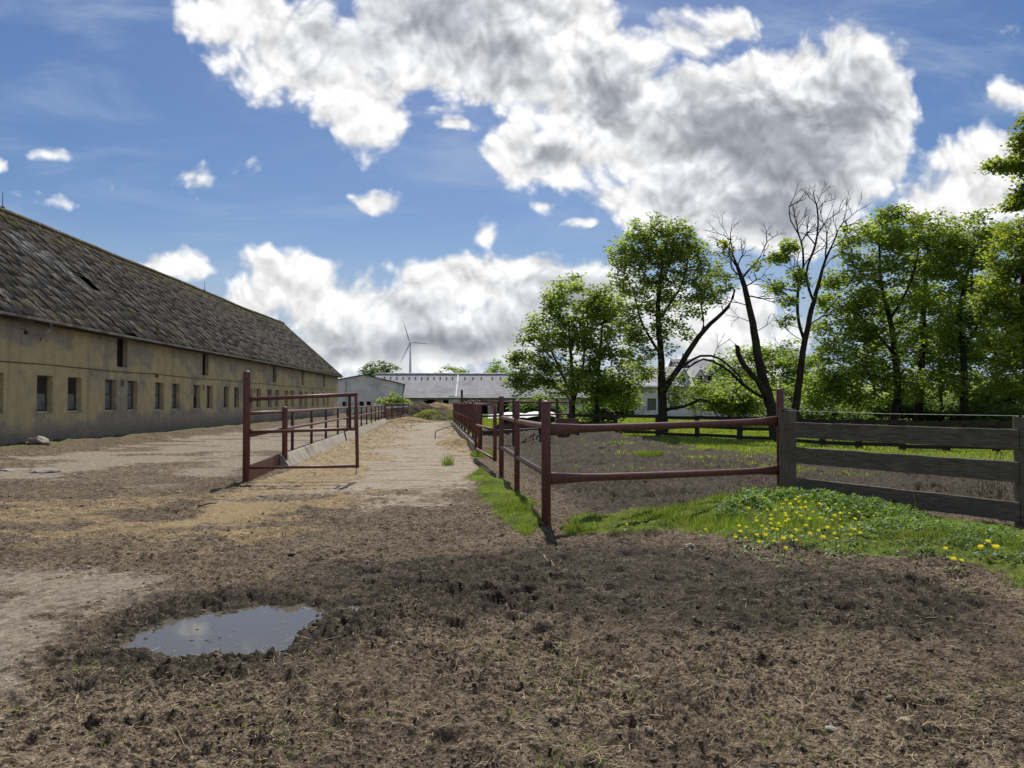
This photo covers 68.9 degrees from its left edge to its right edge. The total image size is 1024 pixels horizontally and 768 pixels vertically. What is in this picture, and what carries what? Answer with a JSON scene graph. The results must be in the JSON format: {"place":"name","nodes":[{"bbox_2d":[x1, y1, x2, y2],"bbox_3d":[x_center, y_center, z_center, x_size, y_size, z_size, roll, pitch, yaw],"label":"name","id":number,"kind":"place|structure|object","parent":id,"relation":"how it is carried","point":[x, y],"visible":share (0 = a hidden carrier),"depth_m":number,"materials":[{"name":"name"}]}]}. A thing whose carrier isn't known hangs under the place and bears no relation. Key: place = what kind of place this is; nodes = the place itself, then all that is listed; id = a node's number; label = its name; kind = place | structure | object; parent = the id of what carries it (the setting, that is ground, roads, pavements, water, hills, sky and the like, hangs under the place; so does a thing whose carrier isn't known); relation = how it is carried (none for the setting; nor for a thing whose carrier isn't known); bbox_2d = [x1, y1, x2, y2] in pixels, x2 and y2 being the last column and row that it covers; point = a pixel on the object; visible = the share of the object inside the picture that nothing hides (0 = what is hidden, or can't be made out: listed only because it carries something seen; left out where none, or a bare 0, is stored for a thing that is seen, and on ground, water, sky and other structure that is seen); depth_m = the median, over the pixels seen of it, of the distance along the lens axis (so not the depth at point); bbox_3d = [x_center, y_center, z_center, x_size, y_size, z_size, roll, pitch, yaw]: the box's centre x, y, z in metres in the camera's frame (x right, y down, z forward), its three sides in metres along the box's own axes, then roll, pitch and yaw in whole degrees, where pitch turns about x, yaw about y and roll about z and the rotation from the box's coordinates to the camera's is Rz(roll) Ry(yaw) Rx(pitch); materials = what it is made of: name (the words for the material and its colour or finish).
{"place":"outdoors","nodes":[
{"label":"outdoors","id":0,"kind":"place"},
{"bbox_2d":[175,422,492,525],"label":"path","id":1,"kind":"structure","parent":0,"point":[421,469],"depth_m":16.49,"materials":[{"name":"soil"}]},
{"bbox_2d":[438,450,460,465],"bbox_3d":[-1.703,1.899,19.323,0.712,0.396,0.726,1,-2,-35],"label":"grass tuft","id":2,"kind":"object","parent":1,"relation":"on","point":[448,461],"visible":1,"depth_m":19.18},
{"bbox_2d":[435,438,467,445],"bbox_3d":[-2.199,2.206,28.463,1.500,0.319,2.600,0,-1,-3],"label":"hay pile","id":3,"kind":"object","parent":1,"relation":"on","point":[454,441],"visible":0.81,"depth_m":27.79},
{"bbox_2d":[0,407,1023,767],"bbox_3d":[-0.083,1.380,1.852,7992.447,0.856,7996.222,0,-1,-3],"label":"ground","id":4,"kind":"structure","parent":0,"point":[174,463],"depth_m":5.49,"materials":[{"name":"soil"}]},
{"bbox_2d":[0,468,30,471],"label":"stone","id":5,"kind":"object","parent":4,"relation":"on","point":[14,469],"visible":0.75,"depth_m":17.41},
{"bbox_2d":[24,436,50,445],"bbox_3d":[-15.710,1.918,24.744,0.827,0.410,0.656,0,-1,-3],"label":"stone","id":6,"kind":"object","parent":4,"relation":"on","point":[39,440],"visible":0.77,"depth_m":24.52,"materials":[{"name":"stone"}]},
{"bbox_2d":[30,468,59,472],"bbox_3d":[-10.720,2.005,17.137,0.620,0.123,0.443,-1,-2,22],"label":"stone","id":7,"kind":"object","parent":4,"relation":"on","point":[48,470],"visible":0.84,"depth_m":17.03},
{"bbox_2d":[0,192,343,444],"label":"barn","id":8,"kind":"structure","parent":4,"relation":"on","point":[96,342],"depth_m":34.59,"materials":[{"name":"paint"}]},
{"bbox_2d":[36,375,53,412],"bbox_3d":[-16.689,0.359,26.495,0.315,1.325,1.020,0,-1,-3],"label":"window","id":9,"kind":"structure","parent":8,"relation":"in","point":[41,380],"depth_m":26.68,"materials":[{"name":"grey wood"}]},
{"bbox_2d":[67,377,82,411],"bbox_3d":[-16.774,0.408,28.444,0.315,1.325,1.020,0,-1,-3],"label":"window","id":10,"kind":"structure","parent":8,"relation":"in","point":[71,405],"depth_m":28.64,"materials":[{"name":"grey wood"}]},
{"bbox_2d":[105,380,117,410],"bbox_3d":[-16.897,0.477,31.244,0.315,1.325,1.020,0,-1,-3],"label":"window","id":11,"kind":"structure","parent":8,"relation":"in","point":[108,383],"depth_m":31.53,"materials":[{"name":"grey wood"}]},
{"bbox_2d":[127,381,138,410],"bbox_3d":[-16.983,0.525,33.193,0.315,1.325,1.020,0,-1,-3],"label":"window","id":12,"kind":"structure","parent":8,"relation":"in","point":[130,383],"depth_m":33.43,"materials":[{"name":"grey wood"}]},
{"bbox_2d":[155,383,164,409],"bbox_3d":[-17.105,0.595,35.992,0.315,1.325,1.020,0,-1,-3],"label":"window","id":13,"kind":"structure","parent":8,"relation":"in","point":[157,385],"depth_m":36.32,"materials":[{"name":"grey wood"}]},
{"bbox_2d":[172,384,180,409],"bbox_3d":[-17.191,0.643,37.942,0.315,1.325,1.020,0,-1,-3],"label":"window","id":14,"kind":"structure","parent":8,"relation":"in","point":[173,385],"depth_m":38.23,"materials":[{"name":"grey wood"}]},
{"bbox_2d":[193,385,200,408],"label":"window","id":15,"kind":"structure","parent":8,"relation":"in","point":[194,386],"depth_m":41.02,"materials":[{"name":"grey wood"}]},
{"bbox_2d":[206,386,213,408],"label":"window","id":16,"kind":"structure","parent":8,"relation":"in","point":[207,404],"depth_m":43.01,"materials":[{"name":"grey wood"}]},
{"bbox_2d":[223,387,226,408],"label":"window","id":17,"kind":"structure","parent":8,"relation":"in","point":[224,401],"depth_m":45.88,"materials":[{"name":"grey wood"}]},
{"bbox_2d":[234,387,239,407],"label":"window","id":18,"kind":"structure","parent":8,"relation":"in","point":[234,387],"depth_m":47.76,"materials":[{"name":"grey wood"}]},
{"bbox_2d":[119,603,359,656],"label":"water","id":19,"kind":"structure","parent":4,"relation":"on","point":[256,628],"depth_m":5.34,"materials":[{"name":"grey liquid"}]},
{"bbox_2d":[250,454,279,480],"bbox_3d":[-5.549,1.856,16.749,0.050,0.340,3.377,0,-1,-7],"label":"steel kickboard","id":20,"kind":"object","parent":4,"relation":"on","point":[274,460],"visible":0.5,"depth_m":16.62,"materials":[{"name":"metal"}]},
{"bbox_2d":[242,371,358,481],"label":"pipe gate","id":21,"kind":"structure","parent":4,"relation":"on","point":[248,399],"depth_m":15.07,"materials":[{"name":"metal"}]},
{"bbox_2d":[250,405,384,459],"bbox_3d":[-7.939,1.972,38.188,0.222,1.850,46.631,0,-1,-6],"label":"pipe fence","id":22,"kind":"object","parent":4,"relation":"on","point":[284,411],"visible":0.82,"depth_m":21.36,"materials":[{"name":"metal"}]},
{"bbox_2d":[280,418,386,465],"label":"concrete kerb","id":23,"kind":"structure","parent":4,"relation":"on","point":[295,456],"depth_m":24.27,"materials":[{"name":"concrete"}]},
{"bbox_2d":[338,374,404,412],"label":"shed","id":24,"kind":"structure","parent":4,"relation":"on","point":[370,390],"depth_m":97.41,"materials":[{"name":"paint"}]},
{"bbox_2d":[342,406,408,419],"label":"dung heap","id":25,"kind":"object","parent":4,"relation":"on","point":[373,414],"visible":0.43,"depth_m":70.12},
{"bbox_2d":[357,360,401,376],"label":"broad tree","id":26,"kind":"object","parent":4,"relation":"on","point":[373,370],"visible":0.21,"depth_m":127.22,"materials":[{"name":"green plant"}]},
{"bbox_2d":[374,391,413,405],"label":"elder bush","id":27,"kind":"object","parent":4,"relation":"on","point":[395,399],"visible":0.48,"depth_m":82.97,"materials":[{"name":"green plant"}]},
{"bbox_2d":[385,403,408,418],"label":"headlock barrier","id":28,"kind":"object","parent":4,"relation":"on","point":[397,409],"visible":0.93,"depth_m":67.17,"materials":[{"name":"white metal"}]},
{"bbox_2d":[386,417,433,422],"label":"straw heap","id":29,"kind":"object","parent":4,"relation":"on","point":[408,420],"visible":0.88,"depth_m":59.47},
{"bbox_2d":[400,321,428,372],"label":"wind turbine","id":30,"kind":"object","parent":4,"relation":"on","point":[409,345],"visible":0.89,"depth_m":1225.57,"materials":[{"name":"metal"}]},
{"bbox_2d":[404,401,439,415],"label":"dung heap","id":31,"kind":"object","parent":4,"relation":"on","point":[417,407],"visible":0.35,"depth_m":78.80,"materials":[{"name":"soil"}]},
{"bbox_2d":[412,409,441,419],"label":"grass tuft","id":32,"kind":"object","parent":4,"relation":"on","point":[425,411],"visible":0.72,"depth_m":67.41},
{"bbox_2d":[409,409,447,419],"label":"earth mound","id":33,"kind":"object","parent":4,"relation":"on","point":[443,415],"visible":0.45,"depth_m":67.51,"materials":[{"name":"soil"}]},
{"bbox_2d":[430,402,452,413],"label":"straw heap","id":34,"kind":"object","parent":4,"relation":"on","point":[447,408],"visible":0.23,"depth_m":86.88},
{"bbox_2d":[434,364,468,372],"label":"broad tree","id":35,"kind":"object","parent":4,"relation":"on","point":[456,370],"visible":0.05,"depth_m":132.72,"materials":[{"name":"green plant"}]},
{"bbox_2d":[452,390,480,452],"bbox_3d":[-2.579,1.583,37.642,0.220,2.600,28.664,0,-1,-6],"label":"feed barrier","id":36,"kind":"object","parent":4,"relation":"on","point":[463,414],"visible":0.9,"depth_m":30.52,"materials":[{"name":"metal"}]},
{"bbox_2d":[470,448,497,457],"bbox_3d":[-0.830,2.083,22.497,0.958,0.297,1.440,0,-1,-3],"label":"grass tuft","id":37,"kind":"object","parent":4,"relation":"on","point":[477,453],"visible":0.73,"depth_m":22.23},
{"bbox_2d":[474,403,496,460],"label":"pipe gate","id":38,"kind":"structure","parent":4,"relation":"on","point":[494,430],"depth_m":17.75,"materials":[{"name":"metal"}]},
{"bbox_2d":[375,373,601,413],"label":"barn","id":39,"kind":"structure","parent":4,"relation":"on","point":[431,388],"depth_m":105.99,"materials":[{"name":"white paint"}]},
{"bbox_2d":[483,359,518,372],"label":"broad tree","id":40,"kind":"object","parent":4,"relation":"on","point":[496,369],"visible":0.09,"depth_m":138.58,"materials":[{"name":"green plant"}]},
{"bbox_2d":[482,417,537,435],"bbox_3d":[0.521,2.082,36.471,4.000,1.218,2.400,0,-1,-3],"label":"earth mound","id":41,"kind":"object","parent":4,"relation":"on","point":[507,424],"visible":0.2,"depth_m":35.78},
{"bbox_2d":[488,411,555,418],"bbox_3d":[0.475,1.522,36.482,3.307,0.397,1.699,0,-1,-3],"label":"tarpaulin","id":42,"kind":"object","parent":41,"relation":"on","point":[510,413],"visible":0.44,"depth_m":36.04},
{"bbox_2d":[0,422,1023,767],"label":"straw","id":43,"kind":"object","parent":4,"relation":"on","point":[390,432],"visible":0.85,"depth_m":4.71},
{"bbox_2d":[479,397,571,447],"bbox_3d":[0.666,1.591,28.478,0.120,2.130,6.228,-1,-2,35],"label":"pipe fence","id":44,"kind":"object","parent":4,"relation":"on","point":[557,402],"visible":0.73,"depth_m":28.42,"materials":[{"name":"metal"}]},
{"bbox_2d":[506,395,567,422],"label":"elder bush","id":45,"kind":"object","parent":4,"relation":"on","point":[529,408],"visible":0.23,"depth_m":51.09,"materials":[{"name":"green plant"}]},
{"bbox_2d":[500,271,622,417],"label":"maple tree","id":46,"kind":"object","parent":4,"relation":"on","point":[562,322],"visible":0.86,"depth_m":45.48,"materials":[{"name":"green plant"}]},
{"bbox_2d":[555,418,578,423],"bbox_3d":[2.149,1.657,29.277,0.870,0.600,0.630,0,-1,-3],"label":"feed trough","id":47,"kind":"object","parent":4,"relation":"on","point":[568,420],"visible":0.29,"depth_m":28.97,"materials":[{"name":"metal"}]},
{"bbox_2d":[565,393,642,422],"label":"elder bush","id":48,"kind":"object","parent":4,"relation":"on","point":[608,410],"visible":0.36,"depth_m":50.79,"materials":[{"name":"green plant"}]},
{"bbox_2d":[558,284,657,421],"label":"maple tree","id":49,"kind":"object","parent":4,"relation":"on","point":[595,387],"visible":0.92,"depth_m":44.39,"materials":[{"name":"green plant"}]},
{"bbox_2d":[499,388,783,524],"bbox_3d":[2.194,1.193,13.233,4.678,2.212,6.852,0,-1,-3],"label":"pipe fence","id":50,"kind":"object","parent":4,"relation":"on","point":[549,429],"visible":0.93,"depth_m":10.91,"materials":[{"name":"metal"}]},
{"bbox_2d":[634,449,664,456],"bbox_3d":[4.125,2.078,22.430,0.917,0.300,0.931,1,-2,-36],"label":"grass tuft","id":51,"kind":"object","parent":4,"relation":"on","point":[648,453],"visible":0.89,"depth_m":22.31,"materials":[{"name":"plant"}]},
{"bbox_2d":[646,435,680,438],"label":"twig","id":52,"kind":"object","parent":4,"relation":"on","point":[663,436],"visible":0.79,"depth_m":30.81,"materials":[{"name":"brown wood"}]},
{"bbox_2d":[600,211,743,432],"bbox_3d":[7.905,-2.942,36.946,7.110,11.404,4.150,0,-1,-3],"label":"old tree","id":53,"kind":"object","parent":4,"relation":"on","point":[682,251],"visible":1,"depth_m":36.65,"materials":[{"name":"green plant"}]},
{"bbox_2d":[602,367,750,416],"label":"farmhouse","id":54,"kind":"object","parent":4,"relation":"on","point":[650,407],"visible":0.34,"depth_m":84.38,"materials":[{"name":"white paint"}]},
{"bbox_2d":[647,399,655,409],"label":"window","id":55,"kind":"structure","parent":54,"relation":"in","point":[651,403],"depth_m":84.39,"materials":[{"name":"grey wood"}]},
{"bbox_2d":[670,399,677,409],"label":"window","id":56,"kind":"structure","parent":54,"relation":"in","point":[671,403],"depth_m":84.50,"materials":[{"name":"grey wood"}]},
{"bbox_2d":[684,543,694,548],"bbox_3d":[1.980,1.813,8.324,0.123,0.076,0.087,-1,-2,21],"label":"stone","id":57,"kind":"object","parent":4,"relation":"on","point":[690,545],"visible":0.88,"depth_m":8.29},
{"bbox_2d":[668,353,714,366],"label":"house","id":58,"kind":"structure","parent":4,"relation":"on","point":[703,362],"depth_m":107.43,"materials":[{"name":"white paint"}]},
{"bbox_2d":[670,210,785,436],"bbox_3d":[9.446,-2.496,32.545,5.923,10.267,2.846,0,-1,-3],"label":"dead tree","id":59,"kind":"object","parent":4,"relation":"on","point":[760,379],"visible":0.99,"depth_m":32.82,"materials":[{"name":"brown plant"}]},
{"bbox_2d":[684,380,775,416],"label":"elder bush","id":60,"kind":"object","parent":4,"relation":"on","point":[752,404],"visible":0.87,"depth_m":49.14,"materials":[{"name":"green plant"}]},
{"bbox_2d":[733,535,738,556],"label":"dandelion","id":61,"kind":"object","parent":4,"relation":"on","point":[735,536],"visible":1,"depth_m":7.63,"materials":[{"name":"green plant"}]},
{"bbox_2d":[460,417,1013,494],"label":"pasture grass","id":62,"kind":"structure","parent":4,"relation":"on","point":[487,422],"depth_m":27.40,"materials":[{"name":"plant"}]},
{"bbox_2d":[465,466,1023,588],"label":"grass","id":63,"kind":"structure","parent":4,"relation":"on","point":[574,527],"depth_m":9.51,"materials":[{"name":"plant"}]},
{"bbox_2d":[709,374,804,416],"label":"elder bush","id":64,"kind":"object","parent":4,"relation":"on","point":[752,384],"visible":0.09,"depth_m":56.56,"materials":[{"name":"green plant"}]},
{"bbox_2d":[700,335,828,396],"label":"broad tree","id":65,"kind":"object","parent":4,"relation":"on","point":[787,360],"visible":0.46,"depth_m":72.67,"materials":[{"name":"green plant"}]},
{"bbox_2d":[775,536,786,556],"bbox_3d":[2.777,1.682,7.746,0.145,0.225,0.150,0,-1,11],"label":"dandelion","id":66,"kind":"object","parent":4,"relation":"on","point":[783,537],"visible":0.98,"depth_m":7.71,"materials":[{"name":"yellow plant"}]},
{"bbox_2d":[567,414,1012,451],"bbox_3d":[9.728,1.968,31.117,3.676,1.300,23.717,1,-2,-42],"label":"rail fence","id":67,"kind":"object","parent":4,"relation":"on","point":[996,424],"visible":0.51,"depth_m":27.31,"materials":[{"name":"brown wood"}]},
{"bbox_2d":[751,396,870,419],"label":"scrub bush","id":68,"kind":"object","parent":4,"relation":"on","point":[804,413],"visible":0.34,"depth_m":49.92,"materials":[{"name":"green plant"}]},
{"bbox_2d":[755,180,870,418],"bbox_3d":[13.797,-3.409,34.330,4.951,12.182,2.848,0,-1,8],"label":"half bare tree","id":69,"kind":"object","parent":4,"relation":"on","point":[782,257],"visible":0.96,"depth_m":33.88,"materials":[{"name":"brown plant"}]},
{"bbox_2d":[787,383,847,416],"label":"undergrowth bush","id":70,"kind":"object","parent":4,"relation":"on","point":[812,396],"visible":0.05,"depth_m":55.38,"materials":[{"name":"green plant"}]},
{"bbox_2d":[820,535,831,550],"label":"dandelion","id":71,"kind":"object","parent":4,"relation":"on","point":[822,536],"visible":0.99,"depth_m":8.06,"materials":[{"name":"yellow plant"}]},
{"bbox_2d":[825,725,836,731],"bbox_3d":[1.558,1.685,3.653,0.064,0.022,0.051,0,-1,19],"label":"stone","id":72,"kind":"object","parent":4,"relation":"on","point":[831,728],"visible":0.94,"depth_m":3.64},
{"bbox_2d":[829,537,841,555],"bbox_3d":[3.320,1.665,7.636,0.134,0.187,0.171,-1,-2,31],"label":"dandelion","id":73,"kind":"object","parent":4,"relation":"on","point":[836,549],"visible":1,"depth_m":7.66,"materials":[{"name":"green plant"}]},
{"bbox_2d":[785,396,890,419],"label":"scrub bush","id":74,"kind":"object","parent":4,"relation":"on","point":[866,417],"visible":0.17,"depth_m":52.72,"materials":[{"name":"green plant"}]},
{"bbox_2d":[711,486,1023,562],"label":"weeds","id":75,"kind":"object","parent":4,"relation":"on","point":[830,497],"visible":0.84,"depth_m":9.44,"materials":[{"name":"green plant"}]},
{"bbox_2d":[844,388,891,419],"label":"undergrowth bush","id":76,"kind":"object","parent":4,"relation":"on","point":[877,398],"visible":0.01,"depth_m":60.42,"materials":[{"name":"green plant"}]},
{"bbox_2d":[841,286,910,399],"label":"young tree","id":77,"kind":"object","parent":4,"relation":"on","point":[878,367],"visible":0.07,"depth_m":55.37,"materials":[{"name":"green plant"}]},
{"bbox_2d":[791,201,972,425],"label":"maple tree","id":78,"kind":"object","parent":4,"relation":"on","point":[838,387],"visible":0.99,"depth_m":46.31,"materials":[{"name":"green plant"}]},
{"bbox_2d":[758,368,1018,410],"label":"treeline","id":79,"kind":"object","parent":4,"relation":"on","point":[914,386],"visible":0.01,"depth_m":142.50,"materials":[{"name":"green plant"}]},
{"bbox_2d":[842,395,957,421],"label":"scrub bush","id":80,"kind":"object","parent":4,"relation":"on","point":[906,411],"visible":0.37,"depth_m":53.24,"materials":[{"name":"green plant"}]},
{"bbox_2d":[778,408,1023,528],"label":"plank fence","id":81,"kind":"object","parent":4,"relation":"on","point":[791,431],"visible":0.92,"depth_m":10.51,"materials":[{"name":"brown wood"}]},
{"bbox_2d":[782,410,1021,416],"bbox_3d":[6.401,0.387,9.555,0.040,0.068,6.722,1,-2,-35],"label":"fence wire","id":82,"kind":"object","parent":81,"relation":"attached to","point":[914,414],"visible":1,"depth_m":10.45,"materials":[{"name":"metal"}]},
{"bbox_2d":[878,390,952,420],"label":"undergrowth bush","id":83,"kind":"object","parent":4,"relation":"on","point":[911,393],"depth_m":61.04,"materials":[{"name":"green plant"}]},
{"bbox_2d":[888,393,957,421],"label":"scrub bush","id":84,"kind":"object","parent":4,"relation":"on","point":[936,399],"visible":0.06,"depth_m":54.54,"materials":[{"name":"green plant"}]},
{"bbox_2d":[905,282,971,421],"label":"young tree","id":85,"kind":"object","parent":4,"relation":"on","point":[941,399],"visible":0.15,"depth_m":52.77,"materials":[{"name":"green plant"}]},
{"bbox_2d":[884,222,993,420],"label":"maple tree","id":86,"kind":"object","parent":4,"relation":"on","point":[922,362],"visible":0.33,"depth_m":49.55,"materials":[{"name":"green plant"}]},
{"bbox_2d":[940,556,956,569],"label":"dandelion","id":87,"kind":"object","parent":4,"relation":"on","point":[951,557],"visible":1,"depth_m":7.09,"materials":[{"name":"yellow plant"}]},
{"bbox_2d":[924,387,973,420],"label":"undergrowth bush","id":88,"kind":"object","parent":4,"relation":"on","point":[946,398],"visible":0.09,"depth_m":59.03,"materials":[{"name":"green plant"}]},
{"bbox_2d":[924,396,990,420],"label":"scrub bush","id":89,"kind":"object","parent":4,"relation":"on","point":[955,415],"visible":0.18,"depth_m":51.63,"materials":[{"name":"green plant"}]},
{"bbox_2d":[951,558,967,571],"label":"dandelion","id":90,"kind":"object","parent":4,"relation":"on","point":[960,565],"visible":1,"depth_m":7.08,"materials":[{"name":"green plant"}]},
{"bbox_2d":[943,382,978,400],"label":"undergrowth bush","id":91,"kind":"object","parent":4,"relation":"on","point":[956,394],"visible":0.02,"depth_m":57.63,"materials":[{"name":"green plant"}]},
{"bbox_2d":[912,205,1021,427],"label":"maple tree","id":92,"kind":"object","parent":4,"relation":"on","point":[968,261],"visible":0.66,"depth_m":45.63,"materials":[{"name":"green plant"}]},
{"bbox_2d":[936,392,1019,420],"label":"scrub bush","id":93,"kind":"object","parent":4,"relation":"on","point":[970,404],"visible":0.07,"depth_m":51.81,"materials":[{"name":"green plant"}]},
{"bbox_2d":[977,455,994,498],"bbox_3d":[6.690,1.460,10.599,0.276,0.877,0.372,0,-1,-3],"label":"dead weed","id":94,"kind":"object","parent":4,"relation":"on","point":[983,486],"visible":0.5,"depth_m":10.60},
{"bbox_2d":[976,544,995,557],"bbox_3d":[4.624,1.636,7.307,0.116,0.131,0.230,0,-1,-3],"label":"dandelion","id":95,"kind":"object","parent":4,"relation":"on","point":[982,550],"visible":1,"depth_m":7.32,"materials":[{"name":"yellow plant"}]},
{"bbox_2d":[953,289,1021,419],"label":"young tree","id":96,"kind":"object","parent":4,"relation":"on","point":[985,368],"visible":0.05,"depth_m":51.97,"materials":[{"name":"green plant"}]},
{"bbox_2d":[954,396,1023,428],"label":"scrub bush","id":97,"kind":"object","parent":4,"relation":"on","point":[1012,409],"visible":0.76,"depth_m":45.87,"materials":[{"name":"green plant"}]},
{"bbox_2d":[962,214,1023,415],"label":"lime tree","id":98,"kind":"object","parent":4,"relation":"on","point":[993,298],"visible":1,"depth_m":37.95,"materials":[{"name":"green plant"}]},
{"bbox_2d":[968,377,1022,418],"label":"undergrowth bush","id":99,"kind":"object","parent":4,"relation":"on","point":[1010,399],"visible":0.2,"depth_m":49.66,"materials":[{"name":"green plant"}]},
{"bbox_2d":[992,544,1003,556],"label":"dandelion","id":100,"kind":"object","parent":4,"relation":"on","point":[997,546],"visible":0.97,"depth_m":7.35,"materials":[{"name":"yellow plant"}]},
{"bbox_2d":[973,112,1023,214],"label":"overhanging tree","id":101,"kind":"object","parent":4,"relation":"on","point":[1012,165],"visible":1,"depth_m":30.94,"materials":[{"name":"green plant"}]},
{"bbox_2d":[990,449,1010,499],"bbox_3d":[6.789,1.374,10.376,0.244,1.059,0.377,-1,-2,30],"label":"dead weed","id":102,"kind":"object","parent":4,"relation":"on","point":[1000,452],"visible":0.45,"depth_m":10.41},
{"bbox_2d":[0,0,1023,402],"label":"sky","id":103,"kind":"structure","parent":0,"point":[343,173],"materials":[{"name":"blue"}]},
{"bbox_2d":[10,536,1023,767],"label":"mud sprouts","id":104,"kind":"object","parent":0,"point":[1015,680],"visible":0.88,"depth_m":3.95,"materials":[{"name":"green plant"}]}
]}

